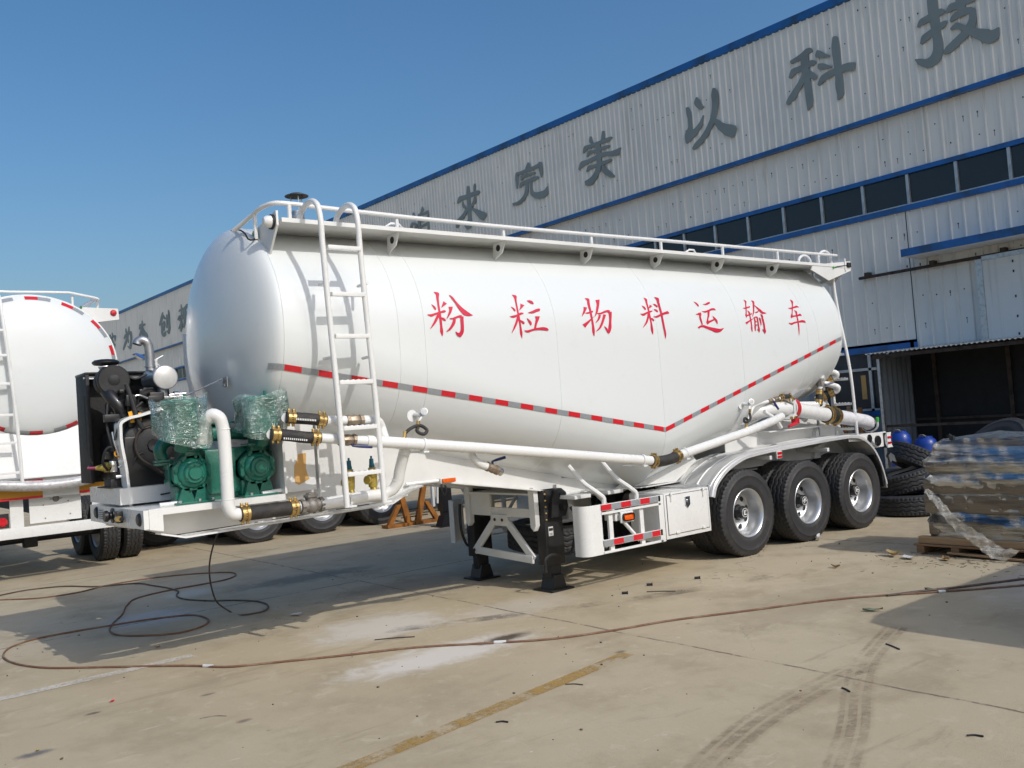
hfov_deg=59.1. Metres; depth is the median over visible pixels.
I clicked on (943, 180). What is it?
window
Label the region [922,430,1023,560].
wrapped stack
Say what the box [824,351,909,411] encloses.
ground floor window
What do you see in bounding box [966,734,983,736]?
wire offcut
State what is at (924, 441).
plastic drum
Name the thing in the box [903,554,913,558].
paper scrap
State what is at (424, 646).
air hose
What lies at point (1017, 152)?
window
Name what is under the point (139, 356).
street lamp
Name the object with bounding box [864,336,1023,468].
lean to shed
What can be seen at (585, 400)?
tank trailer
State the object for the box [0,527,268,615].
welding cable
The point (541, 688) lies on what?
road marking
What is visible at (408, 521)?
steel trestle
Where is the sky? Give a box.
[0,0,826,310]
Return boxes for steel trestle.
[382,486,438,528]
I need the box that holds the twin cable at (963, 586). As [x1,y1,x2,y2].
[887,578,1023,596]
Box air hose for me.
[0,572,1023,668]
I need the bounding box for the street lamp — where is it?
[132,353,162,367]
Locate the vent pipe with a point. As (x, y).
(296, 195)
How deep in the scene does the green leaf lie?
7.91 m
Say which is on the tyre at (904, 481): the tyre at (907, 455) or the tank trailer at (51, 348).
the tyre at (907, 455)
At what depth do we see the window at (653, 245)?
25.77 m
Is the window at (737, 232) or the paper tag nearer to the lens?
the paper tag
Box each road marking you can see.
[0,654,194,700]
[343,653,628,767]
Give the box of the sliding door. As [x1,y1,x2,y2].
[982,253,1023,338]
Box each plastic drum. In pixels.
[891,429,911,466]
[914,434,936,450]
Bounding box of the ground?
[0,474,1023,767]
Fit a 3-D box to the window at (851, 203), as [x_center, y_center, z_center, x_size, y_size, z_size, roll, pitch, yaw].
[7.708,-4.136,20.986,0.065,0.670,1.060,-3,-3,-38]
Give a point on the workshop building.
(878, 144)
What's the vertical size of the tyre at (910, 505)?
0.312 m
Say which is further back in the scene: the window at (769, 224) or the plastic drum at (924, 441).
the window at (769, 224)
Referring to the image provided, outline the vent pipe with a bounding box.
[284,192,308,218]
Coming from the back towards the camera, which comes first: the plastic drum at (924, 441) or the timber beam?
the plastic drum at (924, 441)
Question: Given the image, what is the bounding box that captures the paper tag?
[889,453,895,461]
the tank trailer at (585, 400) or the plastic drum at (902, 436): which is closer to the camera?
the tank trailer at (585, 400)
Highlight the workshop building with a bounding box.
[98,0,1023,468]
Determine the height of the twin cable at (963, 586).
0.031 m
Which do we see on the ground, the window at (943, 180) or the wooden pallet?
the wooden pallet
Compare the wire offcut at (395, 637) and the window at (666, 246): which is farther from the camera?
the window at (666, 246)
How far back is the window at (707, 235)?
24.26 m
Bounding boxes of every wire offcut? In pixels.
[375,636,414,639]
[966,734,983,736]
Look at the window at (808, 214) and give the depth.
21.82 m
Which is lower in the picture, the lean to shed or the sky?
the lean to shed
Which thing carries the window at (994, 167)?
in the workshop building
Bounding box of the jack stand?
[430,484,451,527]
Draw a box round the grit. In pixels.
[5,543,1020,764]
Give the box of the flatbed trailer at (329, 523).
[143,494,407,546]
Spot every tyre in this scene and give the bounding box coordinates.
[877,490,930,516]
[880,466,927,495]
[884,466,901,473]
[886,441,931,471]
[972,417,1023,440]
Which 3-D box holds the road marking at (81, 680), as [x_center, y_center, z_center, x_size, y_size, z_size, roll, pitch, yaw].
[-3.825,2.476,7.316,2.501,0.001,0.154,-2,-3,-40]
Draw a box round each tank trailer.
[0,290,143,560]
[75,198,892,592]
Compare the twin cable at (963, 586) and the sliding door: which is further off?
the sliding door
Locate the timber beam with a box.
[918,535,1023,549]
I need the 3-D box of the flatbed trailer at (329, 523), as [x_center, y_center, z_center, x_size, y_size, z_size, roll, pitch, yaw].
[-1.845,2.166,20.095,12.900,1.311,2.450,-3,-3,-38]
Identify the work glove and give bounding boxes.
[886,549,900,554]
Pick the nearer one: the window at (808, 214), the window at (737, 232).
the window at (808, 214)
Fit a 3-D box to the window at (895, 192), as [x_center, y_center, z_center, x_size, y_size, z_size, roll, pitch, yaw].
[8.363,-4.215,20.156,0.065,0.670,1.060,-3,-3,-38]
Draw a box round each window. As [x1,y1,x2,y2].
[177,368,183,378]
[636,242,656,248]
[657,234,686,251]
[686,225,717,252]
[716,217,750,249]
[749,207,786,241]
[785,197,824,233]
[823,186,866,224]
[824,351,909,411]
[864,174,911,214]
[909,161,959,203]
[958,147,1013,191]
[1011,144,1023,178]
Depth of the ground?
7.27 m
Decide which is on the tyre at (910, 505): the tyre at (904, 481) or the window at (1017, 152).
the tyre at (904, 481)
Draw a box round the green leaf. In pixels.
[862,607,882,610]
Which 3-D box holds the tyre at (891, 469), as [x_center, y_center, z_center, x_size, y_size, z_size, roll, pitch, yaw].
[6.746,1.491,15.027,1.082,0.312,1.082,-6,-6,-41]
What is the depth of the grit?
9.51 m
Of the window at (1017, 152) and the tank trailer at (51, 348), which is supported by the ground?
the tank trailer at (51, 348)
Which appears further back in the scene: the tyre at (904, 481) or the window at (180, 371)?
the window at (180, 371)
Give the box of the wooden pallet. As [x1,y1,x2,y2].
[914,542,1023,561]
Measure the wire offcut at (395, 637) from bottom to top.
0.010 m

